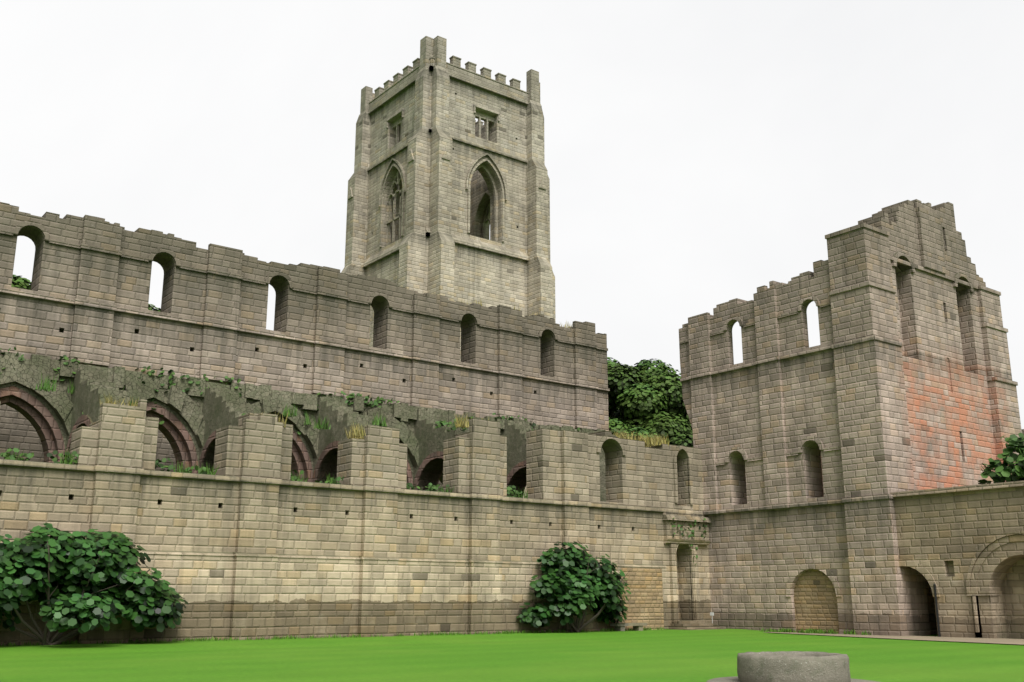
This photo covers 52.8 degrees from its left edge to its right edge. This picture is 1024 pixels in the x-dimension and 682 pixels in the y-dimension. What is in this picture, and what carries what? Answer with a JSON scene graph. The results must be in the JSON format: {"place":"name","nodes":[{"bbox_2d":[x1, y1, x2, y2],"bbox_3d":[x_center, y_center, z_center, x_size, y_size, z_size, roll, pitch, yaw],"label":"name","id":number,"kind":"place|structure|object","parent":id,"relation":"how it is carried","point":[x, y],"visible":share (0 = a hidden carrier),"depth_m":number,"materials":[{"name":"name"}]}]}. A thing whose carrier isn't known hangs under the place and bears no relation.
{"place":"outdoors","nodes":[
{"label":"outdoors","id":0,"kind":"place"},
{"bbox_2d":[0,401,711,628],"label":"wall","id":1,"kind":"structure","parent":0,"point":[173,514],"depth_m":45.70,"materials":[{"name":"beige stone"}]},
{"bbox_2d":[0,627,1023,681],"bbox_3d":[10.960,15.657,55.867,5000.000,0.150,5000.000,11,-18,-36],"label":"ground","id":2,"kind":"structure","parent":0,"point":[669,655],"depth_m":29.33,"materials":[{"name":"green plant"}]},
{"bbox_2d":[0,523,187,644],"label":"fig bush","id":3,"kind":"object","parent":2,"relation":"on","point":[151,602],"depth_m":34.91,"materials":[{"name":"green plant"}]},
{"bbox_2d":[0,404,442,483],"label":"wall","id":4,"kind":"structure","parent":2,"relation":"on","point":[18,430],"depth_m":51.84,"materials":[{"name":"stone"}]},
{"bbox_2d":[42,452,442,491],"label":"aisle wall","id":5,"kind":"structure","parent":2,"relation":"on","point":[170,462],"depth_m":61.88,"materials":[{"name":"stone"}]},
{"bbox_2d":[0,202,608,430],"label":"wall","id":6,"kind":"structure","parent":2,"relation":"on","point":[29,328],"depth_m":49.33,"materials":[{"name":"stone"}]},
{"bbox_2d":[0,386,412,489],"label":"nave arcade rings","id":7,"kind":"object","parent":6,"relation":"attached to","point":[35,413],"visible":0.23,"depth_m":45.24,"materials":[{"name":"red stone"}]},
{"bbox_2d":[0,352,604,489],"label":"nave vault scar","id":8,"kind":"object","parent":6,"relation":"attached to","point":[26,373],"visible":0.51,"depth_m":45.88,"materials":[{"name":"stone"}]},
{"bbox_2d":[0,377,605,501],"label":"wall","id":9,"kind":"structure","parent":6,"relation":"attached to","point":[62,386],"depth_m":45.87,"materials":[{"name":"stone"}]},
{"bbox_2d":[0,215,609,429],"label":"stone trim","id":10,"kind":"structure","parent":6,"relation":"attached to","point":[93,301],"depth_m":50.29,"materials":[{"name":"grey stone"}]},
{"bbox_2d":[99,298,669,446],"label":"dry grass","id":11,"kind":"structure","parent":6,"relation":"on","point":[653,441],"depth_m":49.66,"materials":[{"name":"green plant"}]},
{"bbox_2d":[0,399,723,645],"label":"nave aisle trim","id":12,"kind":"structure","parent":2,"relation":"on","point":[254,585],"depth_m":43.15,"materials":[{"name":"beige stone"}]},
{"bbox_2d":[66,369,530,495],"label":"aisle cross walls","id":13,"kind":"structure","parent":12,"relation":"attached to","point":[223,405],"depth_m":47.65,"materials":[{"name":"grey stone"}]},
{"bbox_2d":[9,373,527,497],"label":"wall plants","id":14,"kind":"object","parent":13,"relation":"attached to","point":[47,385],"depth_m":43.67,"materials":[{"name":"green plant"}]},
{"bbox_2d":[0,347,585,496],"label":"weeds","id":15,"kind":"object","parent":13,"relation":"on","point":[6,455],"visible":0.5,"depth_m":45.51,"materials":[{"name":"green plant"}]},
{"bbox_2d":[64,415,525,497],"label":"aisle cross arches","id":16,"kind":"structure","parent":13,"relation":"attached to","point":[87,421],"depth_m":48.85,"materials":[{"name":"grey stone"}]},
{"bbox_2d":[621,568,663,629],"bbox_3d":[6.714,13.415,53.202,2.950,3.300,0.120,11,-18,-36],"label":"doorway","id":17,"kind":"structure","parent":12,"relation":"attached to","point":[644,604],"depth_m":53.27,"materials":[{"name":"stone"}]},
{"bbox_2d":[671,517,706,564],"bbox_3d":[9.594,10.836,55.830,2.910,2.532,0.617,11,-18,-36],"label":"doorway creeper","id":18,"kind":"object","parent":12,"relation":"attached to","point":[690,535],"visible":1,"depth_m":56.00,"materials":[{"name":"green plant"}]},
{"bbox_2d":[365,114,399,274],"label":"tower wall","id":19,"kind":"structure","parent":2,"relation":"on","point":[369,193],"depth_m":97.34,"materials":[{"name":"stone"}]},
{"bbox_2d":[367,84,414,346],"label":"tower wall","id":20,"kind":"structure","parent":2,"relation":"on","point":[384,144],"depth_m":94.92,"materials":[{"name":"stone"}]},
{"bbox_2d":[341,36,555,322],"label":"tower","id":21,"kind":"structure","parent":2,"relation":"on","point":[425,247],"depth_m":92.40,"materials":[{"name":"stone"}]},
{"bbox_2d":[469,124,489,238],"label":"tower wall","id":22,"kind":"structure","parent":2,"relation":"on","point":[479,196],"depth_m":101.20,"materials":[{"name":"stone"}]},
{"bbox_2d":[449,78,526,497],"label":"tower wall","id":23,"kind":"structure","parent":2,"relation":"on","point":[492,279],"depth_m":92.57,"materials":[{"name":"stone"}]},
{"bbox_2d":[516,541,630,631],"bbox_3d":[3.506,11.797,49.294,6.546,4.420,2.597,11,-18,-36],"label":"fig bush","id":24,"kind":"object","parent":2,"relation":"on","point":[582,591],"depth_m":48.80,"materials":[{"name":"green plant"}]},
{"bbox_2d":[610,623,646,630],"bbox_3d":[5.849,14.369,51.501,2.050,0.520,0.530,11,-18,-36],"label":"stone bench","id":25,"kind":"object","parent":2,"relation":"on","point":[621,626],"visible":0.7,"depth_m":51.19,"materials":[{"name":"beige stone"}]},
{"bbox_2d":[706,651,877,681],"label":"cloister basin","id":26,"kind":"object","parent":2,"relation":"on","point":[793,666],"visible":1,"depth_m":19.51,"materials":[{"name":"grey stone"}]},
{"bbox_2d":[679,223,929,635],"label":"transept trim","id":27,"kind":"structure","parent":2,"relation":"on","point":[889,595],"depth_m":51.05,"materials":[{"name":"grey stone"}]},
{"bbox_2d":[794,569,838,633],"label":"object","id":28,"kind":"object","parent":27,"relation":"attached to","point":[815,602],"visible":0.74,"depth_m":51.33,"materials":[{"name":"stone"}]},
{"bbox_2d":[890,207,1021,481],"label":"transept south trim","id":29,"kind":"structure","parent":2,"relation":"on","point":[1004,405],"depth_m":56.82,"materials":[{"name":"grey stone"}]},
{"bbox_2d":[894,487,1023,637],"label":"range wall","id":30,"kind":"structure","parent":2,"relation":"on","point":[943,539],"depth_m":45.22,"materials":[{"name":"beige stone"}]},
{"bbox_2d":[933,583,940,636],"bbox_3d":[18.973,11.903,46.024,0.100,2.535,0.384,-6,-15,22],"label":"open door leaf","id":31,"kind":"object","parent":30,"relation":"attached to","point":[937,613],"visible":0.83,"depth_m":45.83,"materials":[{"name":"brown wood"}]},
{"bbox_2d":[890,481,1023,637],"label":"stone trim","id":32,"kind":"structure","parent":30,"relation":"attached to","point":[986,549],"depth_m":44.71,"materials":[{"name":"beige stone"}]},
{"bbox_2d":[976,432,1023,483],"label":"range top shrubs","id":33,"kind":"object","parent":30,"relation":"on","point":[1009,469],"visible":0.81,"depth_m":45.33,"materials":[{"name":"green plant"}]},
{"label":"tree trunk","id":34,"kind":"object","parent":2,"relation":"on","visible":0},
{"bbox_2d":[11,274,30,289],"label":"tree","id":35,"kind":"object","parent":34,"relation":"attached to","point":[20,282],"depth_m":78.17,"materials":[{"name":"green plant"}]},
{"bbox_2d":[0,0,1023,428],"label":"sky","id":36,"kind":"structure","parent":0,"point":[700,155],"materials":[{"name":"white"}]},
{"bbox_2d":[612,400,690,430],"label":"tree","id":37,"kind":"object","parent":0,"point":[685,414],"depth_m":103.80,"materials":[{"name":"green plant"}]},
{"bbox_2d":[679,260,853,633],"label":"transept wall","id":38,"kind":"structure","parent":0,"point":[757,559],"depth_m":54.21,"materials":[{"name":"grey stone"}]},
{"bbox_2d":[769,632,1023,644],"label":"gravel path","id":39,"kind":"structure","parent":0,"point":[989,640],"depth_m":43.62,"materials":[{"name":"beige gravel"}]},
{"bbox_2d":[858,199,995,634],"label":"transept wall","id":40,"kind":"structure","parent":0,"point":[952,442],"depth_m":54.47,"materials":[{"name":"stone"}]},
{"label":"tree trunk","id":41,"kind":"object","parent":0,"visible":0},
{"bbox_2d":[609,412,692,446],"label":"ivy","id":42,"kind":"object","parent":41,"relation":"attached to","point":[667,426],"visible":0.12,"depth_m":98.06,"materials":[{"name":"green plant"}]},
{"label":"tree trunk","id":43,"kind":"object","parent":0,"visible":0},
{"bbox_2d":[607,357,685,433],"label":"tree","id":44,"kind":"object","parent":43,"relation":"attached to","point":[644,389],"visible":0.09,"depth_m":102.65,"materials":[{"name":"green plant"}]},
{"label":"tree trunk","id":45,"kind":"object","parent":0,"visible":0},
{"bbox_2d":[148,304,160,311],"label":"tree","id":46,"kind":"object","parent":45,"relation":"attached to","point":[152,306],"depth_m":94.54,"materials":[{"name":"green plant"}]}
]}

